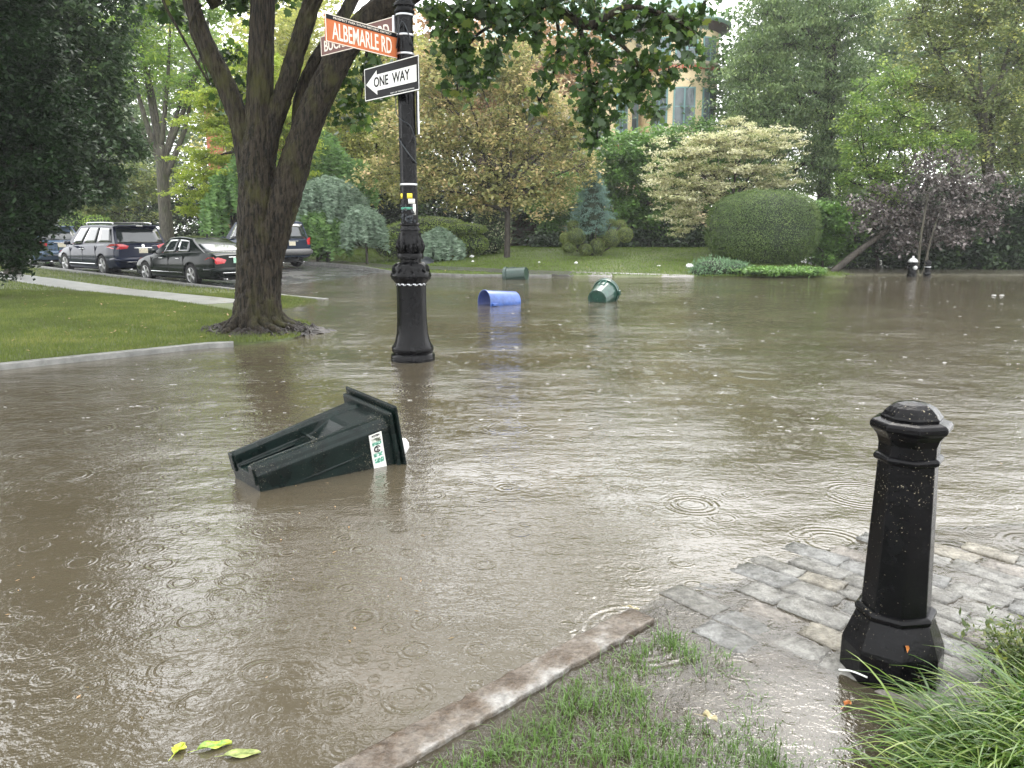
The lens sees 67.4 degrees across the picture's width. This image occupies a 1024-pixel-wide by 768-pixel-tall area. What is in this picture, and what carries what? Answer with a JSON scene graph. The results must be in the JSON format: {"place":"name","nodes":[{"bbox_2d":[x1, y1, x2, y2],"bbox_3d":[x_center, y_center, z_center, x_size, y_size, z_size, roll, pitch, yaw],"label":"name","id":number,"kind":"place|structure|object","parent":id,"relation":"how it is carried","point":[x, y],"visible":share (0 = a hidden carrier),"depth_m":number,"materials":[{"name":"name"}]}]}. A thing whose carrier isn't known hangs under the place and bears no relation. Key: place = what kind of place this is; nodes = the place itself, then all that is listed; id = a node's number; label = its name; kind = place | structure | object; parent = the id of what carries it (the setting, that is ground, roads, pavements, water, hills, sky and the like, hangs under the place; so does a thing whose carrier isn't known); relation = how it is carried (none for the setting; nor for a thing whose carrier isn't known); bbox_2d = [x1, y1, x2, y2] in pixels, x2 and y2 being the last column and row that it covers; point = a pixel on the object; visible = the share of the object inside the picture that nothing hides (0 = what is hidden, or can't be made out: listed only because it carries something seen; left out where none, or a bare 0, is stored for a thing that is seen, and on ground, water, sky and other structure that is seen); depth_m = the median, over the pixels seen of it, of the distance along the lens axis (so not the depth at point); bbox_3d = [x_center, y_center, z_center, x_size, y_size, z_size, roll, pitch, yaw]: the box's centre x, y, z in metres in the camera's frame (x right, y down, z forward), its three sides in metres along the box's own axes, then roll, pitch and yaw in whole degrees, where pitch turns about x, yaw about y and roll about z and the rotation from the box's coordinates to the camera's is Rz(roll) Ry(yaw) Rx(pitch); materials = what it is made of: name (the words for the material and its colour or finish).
{"place":"outdoors","nodes":[
{"label":"outdoors","id":0,"kind":"place"},
{"bbox_2d":[1,272,234,304],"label":"path","id":1,"kind":"structure","parent":0,"point":[82,286],"depth_m":20.34,"materials":[{"name":"concrete"}]},
{"bbox_2d":[0,265,317,306],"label":"lawn grass","id":2,"kind":"structure","parent":0,"point":[183,289],"depth_m":21.97,"materials":[{"name":"green plant"}]},
{"bbox_2d":[204,109,330,169],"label":"house","id":3,"kind":"structure","parent":0,"point":[208,146],"depth_m":67.24,"materials":[{"name":"red brick"}]},
{"bbox_2d":[308,259,693,276],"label":"pavement","id":4,"kind":"structure","parent":0,"point":[554,273],"depth_m":30.34,"materials":[{"name":"grey concrete"}]},
{"bbox_2d":[296,173,370,262],"bbox_3d":[-8.743,-7.584,35.773,4.523,4.320,2.591,0,11,0],"label":"weeping cedar","id":5,"kind":"object","parent":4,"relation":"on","point":[338,198],"visible":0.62,"depth_m":34.95,"materials":[{"name":"green plant"}]},
{"bbox_2d":[339,204,390,263],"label":"weeping cedar","id":6,"kind":"object","parent":4,"relation":"on","point":[366,226],"visible":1,"depth_m":34.20,"materials":[{"name":"green plant"}]},
{"bbox_2d":[0,273,1023,767],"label":"water","id":7,"kind":"structure","parent":0,"point":[178,577],"depth_m":4.92,"materials":[{"name":"brown liquid"}]},
{"bbox_2d":[168,742,186,760],"bbox_3d":[-1.077,1.181,2.477,0.049,0.018,0.078,-3,12,-14],"label":"floating leaf","id":8,"kind":"object","parent":7,"relation":"on","point":[176,748],"visible":1,"depth_m":2.49,"materials":[{"name":"yellow plant"}]},
{"bbox_2d":[190,739,231,751],"bbox_3d":[-0.982,1.176,2.497,0.135,0.022,0.040,-4,12,-20],"label":"floating leaf","id":9,"kind":"object","parent":7,"relation":"on","point":[212,744],"visible":1,"depth_m":2.50,"materials":[{"name":"plant"}]},
{"bbox_2d":[215,749,260,757],"bbox_3d":[-0.881,1.186,2.464,0.145,0.012,0.044,-2,11,-8],"label":"floating leaf","id":10,"kind":"object","parent":7,"relation":"on","point":[240,753],"visible":1,"depth_m":2.47,"materials":[{"name":"plant"}]},
{"bbox_2d":[25,257,657,350],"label":"fallen leaves","id":11,"kind":"object","parent":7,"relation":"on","point":[173,311],"visible":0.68,"depth_m":13.39,"materials":[{"name":"brown plant"}]},
{"bbox_2d":[402,438,408,452],"bbox_3d":[-0.832,0.462,5.648,0.148,0.192,0.109,0,11,0],"label":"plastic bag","id":12,"kind":"object","parent":7,"relation":"on","point":[406,444],"visible":0.14,"depth_m":5.64,"materials":[{"name":"white plastic"}]},
{"bbox_2d":[5,368,1018,731],"bbox_3d":[2.034,-0.946,13.239,23.808,0.009,21.744,0,11,0],"label":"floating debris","id":13,"kind":"object","parent":7,"relation":"on","point":[355,628],"visible":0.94,"depth_m":3.44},
{"bbox_2d":[502,267,528,279],"bbox_3d":[0.152,-3.888,27.414,0.815,0.660,0.695,-2,10,23],"label":"green bin","id":14,"kind":"object","parent":7,"relation":"on","point":[520,273],"visible":0.74,"depth_m":27.20,"materials":[{"name":"green plastic"}]},
{"bbox_2d":[49,276,1023,437],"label":"rain splashes","id":15,"kind":"object","parent":7,"relation":"on","point":[549,401],"visible":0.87,"depth_m":7.44,"materials":[{"name":"grey"}]},
{"bbox_2d":[588,278,620,302],"bbox_3d":[2.194,-2.143,18.614,0.725,0.690,0.635,6,27,27],"label":"green bin","id":16,"kind":"object","parent":7,"relation":"on","point":[605,290],"visible":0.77,"depth_m":18.46,"materials":[{"name":"green plastic"}]},
{"bbox_2d":[840,700,850,709],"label":"fallen leaf","id":17,"kind":"object","parent":7,"relation":"on","point":[846,702],"visible":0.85,"depth_m":2.72,"materials":[{"name":"orange plant"}]},
{"bbox_2d":[839,669,866,677],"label":"twig","id":18,"kind":"object","parent":7,"relation":"on","point":[853,672],"visible":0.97,"depth_m":2.86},
{"bbox_2d":[923,260,931,276],"bbox_3d":[15.590,-4.269,28.820,0.260,0.780,0.260,0,11,0],"label":"bollard","id":19,"kind":"object","parent":7,"relation":"in","point":[927,272],"visible":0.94,"depth_m":28.73,"materials":[{"name":"black metal"}]},
{"bbox_2d":[0,233,1023,767],"bbox_3d":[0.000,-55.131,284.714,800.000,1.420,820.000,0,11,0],"label":"ground","id":20,"kind":"structure","parent":0,"point":[682,693],"depth_m":2.84,"materials":[{"name":"green plant"}]},
{"bbox_2d":[0,0,112,285],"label":"dark evergreen","id":21,"kind":"object","parent":20,"relation":"on","point":[34,156],"visible":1,"depth_m":17.00,"materials":[{"name":"green plant"}]},
{"bbox_2d":[59,211,87,231],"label":"round bush","id":22,"kind":"object","parent":20,"relation":"on","point":[75,223],"visible":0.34,"depth_m":42.55,"materials":[{"name":"green plant"}]},
{"bbox_2d":[3,0,160,274],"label":"dark leafy tree","id":23,"kind":"object","parent":20,"relation":"on","point":[110,86],"visible":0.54,"depth_m":24.36,"materials":[{"name":"green plant"}]},
{"bbox_2d":[78,215,113,226],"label":"round bush","id":24,"kind":"object","parent":20,"relation":"on","point":[96,218],"visible":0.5,"depth_m":42.63,"materials":[{"name":"green plant"}]},
{"bbox_2d":[0,341,233,369],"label":"kerb","id":25,"kind":"structure","parent":20,"relation":"on","point":[91,357],"depth_m":10.21,"materials":[{"name":"concrete"}]},
{"bbox_2d":[70,158,187,224],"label":"tree","id":26,"kind":"object","parent":20,"relation":"on","point":[140,184],"visible":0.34,"depth_m":44.43,"materials":[{"name":"green plant"}]},
{"bbox_2d":[42,140,230,236],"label":"understorey tree","id":27,"kind":"object","parent":20,"relation":"on","point":[184,221],"visible":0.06,"depth_m":52.12,"materials":[{"name":"green plant"}]},
{"bbox_2d":[67,3,223,214],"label":"background tree","id":28,"kind":"object","parent":20,"relation":"on","point":[147,106],"visible":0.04,"depth_m":68.20,"materials":[{"name":"green plant"}]},
{"bbox_2d":[0,288,315,362],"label":"lawn grass","id":29,"kind":"structure","parent":20,"relation":"on","point":[186,314],"depth_m":13.08,"materials":[{"name":"green plant"}]},
{"bbox_2d":[4,264,327,298],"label":"kerb","id":30,"kind":"structure","parent":20,"relation":"on","point":[130,277],"depth_m":24.67,"materials":[{"name":"concrete"}]},
{"bbox_2d":[83,0,249,242],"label":"locust tree","id":31,"kind":"object","parent":20,"relation":"on","point":[163,166],"visible":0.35,"depth_m":39.74,"materials":[{"name":"green plant"}]},
{"bbox_2d":[197,153,237,236],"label":"weeping willow","id":32,"kind":"object","parent":20,"relation":"on","point":[217,200],"visible":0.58,"depth_m":34.68,"materials":[{"name":"green plant"}]},
{"bbox_2d":[153,26,330,229],"bbox_3d":[-12.310,-10.730,35.732,8.142,10.985,4.516,0,11,0],"label":"feathery tree","id":33,"kind":"object","parent":20,"relation":"on","point":[218,126],"visible":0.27,"depth_m":35.06,"materials":[{"name":"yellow plant"}]},
{"bbox_2d":[157,0,355,171],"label":"background tree","id":34,"kind":"object","parent":20,"relation":"on","point":[238,25],"visible":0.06,"depth_m":56.97,"materials":[{"name":"green plant"}]},
{"bbox_2d":[297,206,354,261],"bbox_3d":[-8.727,-6.773,35.514,3.294,2.919,1.910,0,11,0],"label":"weeping shrub","id":35,"kind":"object","parent":20,"relation":"on","point":[323,235],"visible":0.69,"depth_m":34.93,"materials":[{"name":"green plant"}]},
{"bbox_2d":[276,129,380,259],"bbox_3d":[-9.396,-9.231,37.971,5.839,6.486,2.427,0,11,0],"label":"weeping willow","id":36,"kind":"object","parent":20,"relation":"on","point":[336,161],"visible":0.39,"depth_m":37.17,"materials":[{"name":"green plant"}]},
{"bbox_2d":[237,0,441,213],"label":"yellow tree","id":37,"kind":"object","parent":20,"relation":"on","point":[356,147],"visible":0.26,"depth_m":41.34,"materials":[{"name":"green plant"}]},
{"bbox_2d":[197,151,578,245],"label":"understorey tree","id":38,"kind":"object","parent":20,"relation":"on","point":[391,215],"visible":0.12,"depth_m":45.07,"materials":[{"name":"green plant"}]},
{"bbox_2d":[322,50,467,204],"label":"background tree","id":39,"kind":"object","parent":20,"relation":"on","point":[359,80],"visible":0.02,"depth_m":52.53,"materials":[{"name":"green plant"}]},
{"bbox_2d":[390,0,434,362],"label":"lamp post","id":40,"kind":"object","parent":20,"relation":"on","point":[410,275],"visible":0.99,"depth_m":9.68,"materials":[{"name":"metal"}]},
{"bbox_2d":[320,15,395,56],"bbox_3d":[-1.983,-4.425,9.807,1.520,0.269,0.045,10,15,40],"label":"street sign","id":41,"kind":"object","parent":40,"relation":"attached to","point":[329,48],"visible":0.47,"depth_m":9.97,"materials":[{"name":"metal"}]},
{"bbox_2d":[324,13,396,58],"bbox_3d":[-1.706,-4.024,8.918,0.054,0.329,1.175,8,14,36],"label":"street sign","id":42,"kind":"object","parent":40,"relation":"attached to","point":[342,31],"visible":0.99,"depth_m":8.85,"materials":[{"name":"metal"}]},
{"bbox_2d":[364,55,419,101],"bbox_3d":[-1.419,-3.659,9.237,0.103,0.383,1.130,-10,15,-42],"label":"one way sign","id":43,"kind":"object","parent":40,"relation":"attached to","point":[397,77],"visible":1,"depth_m":9.18,"materials":[{"name":"metal"}]},
{"bbox_2d":[285,261,551,276],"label":"kerb","id":44,"kind":"structure","parent":20,"relation":"on","point":[368,268],"depth_m":32.05,"materials":[{"name":"concrete"}]},
{"bbox_2d":[421,256,433,263],"bbox_3d":[-3.804,-5.510,34.246,0.660,0.339,0.597,-5,12,-24],"label":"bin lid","id":45,"kind":"object","parent":20,"relation":"on","point":[427,260],"visible":0.83,"depth_m":34.12,"materials":[{"name":"grey plastic"}]},
{"bbox_2d":[371,216,488,259],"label":"topiary yew","id":46,"kind":"object","parent":20,"relation":"on","point":[464,232],"visible":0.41,"depth_m":35.75,"materials":[{"name":"green plant"}]},
{"bbox_2d":[139,0,722,336],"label":"maple tree","id":47,"kind":"object","parent":20,"relation":"on","point":[270,194],"visible":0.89,"depth_m":11.77,"materials":[{"name":"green plant"}]},
{"bbox_2d":[421,225,466,260],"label":"weeping juniper","id":48,"kind":"object","parent":20,"relation":"on","point":[440,243],"visible":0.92,"depth_m":34.65,"materials":[{"name":"green plant"}]},
{"bbox_2d":[344,34,611,257],"bbox_3d":[-1.535,-10.527,34.790,12.070,10.196,5.085,0,11,0],"label":"cherry tree","id":49,"kind":"object","parent":20,"relation":"on","point":[505,139],"visible":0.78,"depth_m":34.22,"materials":[{"name":"yellow plant"}]},
{"bbox_2d":[469,200,512,255],"bbox_3d":[-1.232,-7.609,37.293,2.586,3.049,2.393,0,11,0],"label":"variegated bush","id":50,"kind":"object","parent":20,"relation":"on","point":[494,235],"visible":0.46,"depth_m":36.97,"materials":[{"name":"green plant"}]},
{"bbox_2d":[383,6,626,218],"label":"background tree","id":51,"kind":"object","parent":20,"relation":"on","point":[541,67],"visible":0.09,"depth_m":48.20,"materials":[{"name":"green plant"}]},
{"bbox_2d":[469,115,589,245],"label":"tree","id":52,"kind":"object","parent":20,"relation":"on","point":[530,229],"depth_m":45.41,"materials":[{"name":"green plant"}]},
{"bbox_2d":[64,6,1023,235],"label":"woods","id":53,"kind":"object","parent":20,"relation":"on","point":[188,135],"visible":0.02,"depth_m":82.29,"materials":[{"name":"green plant"}]},
{"bbox_2d":[303,245,853,276],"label":"lawn grass","id":54,"kind":"structure","parent":20,"relation":"on","point":[522,248],"depth_m":33.67,"materials":[{"name":"green plant"}]},
{"bbox_2d":[563,167,618,242],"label":"blue spruce","id":55,"kind":"object","parent":20,"relation":"on","point":[592,215],"visible":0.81,"depth_m":35.19,"materials":[{"name":"plant"}]},
{"bbox_2d":[559,218,633,255],"bbox_3d":[3.843,-6.679,35.327,3.401,1.860,1.610,0,11,0],"label":"topiary shrub","id":56,"kind":"object","parent":20,"relation":"on","point":[574,236],"visible":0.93,"depth_m":34.94,"materials":[{"name":"green plant"}]},
{"bbox_2d":[472,0,731,235],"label":"house","id":57,"kind":"structure","parent":20,"relation":"on","point":[683,94],"depth_m":55.11,"materials":[{"name":"beige paint"}]},
{"bbox_2d":[614,93,627,135],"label":"window","id":58,"kind":"structure","parent":57,"relation":"in","point":[625,126],"depth_m":55.65,"materials":[{"name":"grey glass"}]},
{"bbox_2d":[632,103,638,131],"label":"window","id":59,"kind":"structure","parent":57,"relation":"in","point":[636,107],"depth_m":58.32,"materials":[{"name":"grey glass"}]},
{"bbox_2d":[649,88,667,128],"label":"window","id":60,"kind":"structure","parent":57,"relation":"in","point":[663,107],"depth_m":55.37,"materials":[{"name":"grey glass"}]},
{"bbox_2d":[657,36,670,60],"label":"window","id":61,"kind":"structure","parent":57,"relation":"in","point":[663,38],"depth_m":54.60,"materials":[{"name":"grey glass"}]},
{"bbox_2d":[672,87,695,127],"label":"window","id":62,"kind":"structure","parent":57,"relation":"in","point":[686,96],"depth_m":54.93,"materials":[{"name":"grey glass"}]},
{"bbox_2d":[674,39,698,60],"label":"window","id":63,"kind":"structure","parent":57,"relation":"in","point":[692,48],"depth_m":54.22,"materials":[{"name":"grey glass"}]},
{"bbox_2d":[701,87,713,124],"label":"window","id":64,"kind":"structure","parent":57,"relation":"in","point":[707,95],"depth_m":55.40,"materials":[{"name":"grey glass"}]},
{"bbox_2d":[703,36,715,60],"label":"window","id":65,"kind":"structure","parent":57,"relation":"in","point":[706,38],"depth_m":54.66,"materials":[{"name":"grey glass"}]},
{"bbox_2d":[511,219,707,247],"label":"shrub","id":66,"kind":"object","parent":20,"relation":"on","point":[695,238],"visible":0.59,"depth_m":40.16,"materials":[{"name":"green plant"}]},
{"bbox_2d":[515,109,786,246],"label":"laurel hedge","id":67,"kind":"object","parent":20,"relation":"on","point":[628,161],"visible":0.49,"depth_m":40.65,"materials":[{"name":"green plant"}]},
{"bbox_2d":[421,619,1010,767],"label":"grass","id":68,"kind":"structure","parent":20,"relation":"on","point":[768,751],"depth_m":2.54,"materials":[{"name":"green plant"}]},
{"bbox_2d":[694,709,716,721],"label":"fallen leaf","id":69,"kind":"object","parent":68,"relation":"on","point":[706,712],"visible":1,"depth_m":2.61,"materials":[{"name":"plant"}]},
{"bbox_2d":[686,254,753,276],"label":"juniper","id":70,"kind":"object","parent":20,"relation":"on","point":[714,266],"visible":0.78,"depth_m":28.81,"materials":[{"name":"green plant"}]},
{"bbox_2d":[638,115,811,237],"bbox_3d":[9.316,-8.599,34.130,7.877,6.332,5.105,0,11,0],"label":"dogwood tree","id":71,"kind":"object","parent":20,"relation":"on","point":[719,187],"visible":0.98,"depth_m":33.55,"materials":[{"name":"beige plant"}]},
{"bbox_2d":[702,187,822,264],"bbox_3d":[10.684,-6.645,32.813,4.745,3.410,4.695,0,11,0],"label":"clipped dome yew","id":72,"kind":"object","parent":20,"relation":"on","point":[779,226],"visible":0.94,"depth_m":31.16,"materials":[{"name":"green plant"}]},
{"bbox_2d":[680,0,860,185],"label":"background tree","id":73,"kind":"object","parent":20,"relation":"on","point":[718,60],"visible":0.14,"depth_m":53.98,"materials":[{"name":"green plant"}]},
{"bbox_2d":[727,264,827,277],"bbox_3d":[9.953,-4.193,28.959,3.929,0.651,2.949,0,11,0],"label":"ground cover","id":74,"kind":"object","parent":20,"relation":"on","point":[770,270],"visible":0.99,"depth_m":28.32,"materials":[{"name":"green plant"}]},
{"bbox_2d":[695,0,912,257],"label":"weeping hemlock","id":75,"kind":"object","parent":20,"relation":"on","point":[823,158],"visible":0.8,"depth_m":38.20,"materials":[{"name":"green plant"}]},
{"bbox_2d":[803,197,876,266],"bbox_3d":[13.672,-6.395,33.043,4.096,3.283,2.950,0,11,0],"label":"green shrub","id":76,"kind":"object","parent":20,"relation":"on","point":[830,249],"visible":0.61,"depth_m":32.48,"materials":[{"name":"green plant"}]},
{"bbox_2d":[829,180,939,271],"bbox_3d":[14.839,-6.222,30.881,5.203,4.124,1.501,-2,11,-8],"label":"leaning tree","id":77,"kind":"object","parent":20,"relation":"on","point":[843,263],"visible":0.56,"depth_m":30.50,"materials":[{"name":"brown plant"}]},
{"bbox_2d":[827,50,982,267],"bbox_3d":[16.384,-9.046,32.186,6.228,9.114,3.130,2,11,11],"label":"young maple","id":78,"kind":"object","parent":20,"relation":"on","point":[873,172],"visible":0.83,"depth_m":31.96,"materials":[{"name":"green plant"}]},
{"bbox_2d":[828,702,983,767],"bbox_3d":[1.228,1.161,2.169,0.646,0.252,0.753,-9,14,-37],"label":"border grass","id":79,"kind":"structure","parent":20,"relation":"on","point":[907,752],"depth_m":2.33,"materials":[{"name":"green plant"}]},
{"bbox_2d":[797,0,1019,190],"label":"background tree","id":80,"kind":"object","parent":20,"relation":"on","point":[884,44],"visible":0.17,"depth_m":55.33,"materials":[{"name":"green plant"}]},
{"bbox_2d":[904,256,919,276],"bbox_3d":[14.910,-4.319,28.606,0.446,0.900,0.445,11,16,44],"label":"fire hydrant","id":81,"kind":"object","parent":20,"relation":"on","point":[912,267],"visible":0.99,"depth_m":28.50,"materials":[{"name":"black metal"}]},
{"bbox_2d":[829,651,1023,767],"bbox_3d":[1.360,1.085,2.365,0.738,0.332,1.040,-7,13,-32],"label":"border grass","id":82,"kind":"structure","parent":20,"relation":"on","point":[954,725],"depth_m":2.42,"materials":[{"name":"green plant"}]},
{"bbox_2d":[831,167,1023,269],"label":"understorey tree","id":83,"kind":"object","parent":20,"relation":"on","point":[1005,251],"visible":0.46,"depth_m":33.03,"materials":[{"name":"green plant"}]},
{"bbox_2d":[912,176,947,272],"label":"sapling","id":84,"kind":"object","parent":20,"relation":"on","point":[920,239],"visible":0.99,"depth_m":29.98,"materials":[{"name":"brown plant"}]},
{"bbox_2d":[840,142,1023,264],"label":"purple plum","id":85,"kind":"object","parent":20,"relation":"on","point":[952,186],"visible":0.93,"depth_m":30.34,"materials":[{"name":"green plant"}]},
{"bbox_2d":[860,0,1023,216],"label":"olive tree","id":86,"kind":"object","parent":20,"relation":"on","point":[955,90],"visible":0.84,"depth_m":32.78,"materials":[{"name":"green plant"}]},
{"bbox_2d":[878,632,1023,766],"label":"border grass","id":87,"kind":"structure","parent":20,"relation":"on","point":[1014,710],"depth_m":2.59,"materials":[{"name":"green plant"}]},
{"bbox_2d":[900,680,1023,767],"bbox_3d":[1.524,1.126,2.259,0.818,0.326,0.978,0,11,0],"label":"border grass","id":88,"kind":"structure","parent":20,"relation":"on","point":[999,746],"depth_m":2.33,"materials":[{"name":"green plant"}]},
{"bbox_2d":[907,1,1023,192],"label":"background tree","id":89,"kind":"object","parent":20,"relation":"on","point":[994,137],"visible":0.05,"depth_m":47.73,"materials":[{"name":"green plant"}]},
{"bbox_2d":[943,614,1023,719],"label":"border grass","id":90,"kind":"structure","parent":20,"relation":"on","point":[1012,672],"depth_m":2.84,"materials":[{"name":"green plant"}]},
{"bbox_2d":[946,604,1023,687],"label":"leafy plant","id":91,"kind":"object","parent":20,"relation":"on","point":[1018,642],"visible":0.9,"depth_m":2.88,"materials":[{"name":"green plant"}]},
{"bbox_2d":[25,261,1023,612],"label":"road","id":92,"kind":"structure","parent":0,"point":[303,273],"depth_m":29.16,"materials":[{"name":"grey asphalt"}]},
{"bbox_2d":[29,225,75,264],"bbox_3d":[-19.645,-5.772,31.951,4.604,1.666,2.280,9,14,38],"label":"parked car","id":93,"kind":"object","parent":92,"relation":"on","point":[59,240],"visible":0.16,"depth_m":30.56,"materials":[{"name":"blue paint"}]},
{"bbox_2d":[58,222,164,273],"bbox_3d":[-14.803,-5.016,28.310,5.214,1.849,2.400,9,14,38],"label":"parked car","id":94,"kind":"object","parent":92,"relation":"on","point":[105,247],"visible":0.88,"depth_m":26.93,"materials":[{"name":"blue paint"}]},
{"bbox_2d":[135,234,236,283],"bbox_3d":[-10.148,-4.027,24.671,5.044,1.555,2.280,9,14,38],"label":"parked car","id":95,"kind":"object","parent":92,"relation":"on","point":[194,259],"visible":0.79,"depth_m":23.52,"materials":[{"name":"black paint"}]},
{"bbox_2d":[222,221,312,266],"bbox_3d":[-10.991,-6.104,33.340,5.148,1.980,2.420,9,14,38],"label":"parked car","id":96,"kind":"object","parent":92,"relation":"on","point":[299,249],"visible":0.23,"depth_m":32.30,"materials":[{"name":"paint"}]},
{"bbox_2d":[228,386,406,491],"bbox_3d":[-1.373,0.556,5.454,1.074,0.670,0.680,-24,28,-37],"label":"wheelie bin","id":97,"kind":"object","parent":92,"relation":"on","point":[356,431],"visible":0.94,"depth_m":5.33,"materials":[{"name":"plastic"}]},
{"bbox_2d":[333,608,654,767],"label":"kerb","id":98,"kind":"structure","parent":92,"relation":"on","point":[417,744],"depth_m":2.73,"materials":[{"name":"grey concrete"}]},
{"bbox_2d":[478,290,520,305],"bbox_3d":[-0.263,-1.894,17.750,0.860,0.574,0.622,-5,12,-33],"label":"blue bin","id":99,"kind":"object","parent":92,"relation":"on","point":[497,298],"visible":0.79,"depth_m":17.63,"materials":[{"name":"blue plastic"}]},
{"bbox_2d":[67,0,1023,232],"label":"sky","id":100,"kind":"structure","parent":0,"point":[725,4],"materials":[{"name":"white"}]},
{"bbox_2d":[659,532,1023,736],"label":"pavement","id":101,"kind":"structure","parent":0,"point":[809,590],"depth_m":3.42,"materials":[{"name":"grey stone"}]},
{"bbox_2d":[840,400,953,693],"bbox_3d":[1.443,0.627,2.857,0.351,1.156,0.351,-1,11,0],"label":"bollard","id":102,"kind":"object","parent":101,"relation":"on","point":[894,614],"visible":0.98,"depth_m":2.77,"materials":[{"name":"black metal"}]},
{"bbox_2d":[935,526,1023,555],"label":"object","id":103,"kind":"structure","parent":0,"point":[1008,539],"depth_m":4.24,"materials":[{"name":"brown liquid"}]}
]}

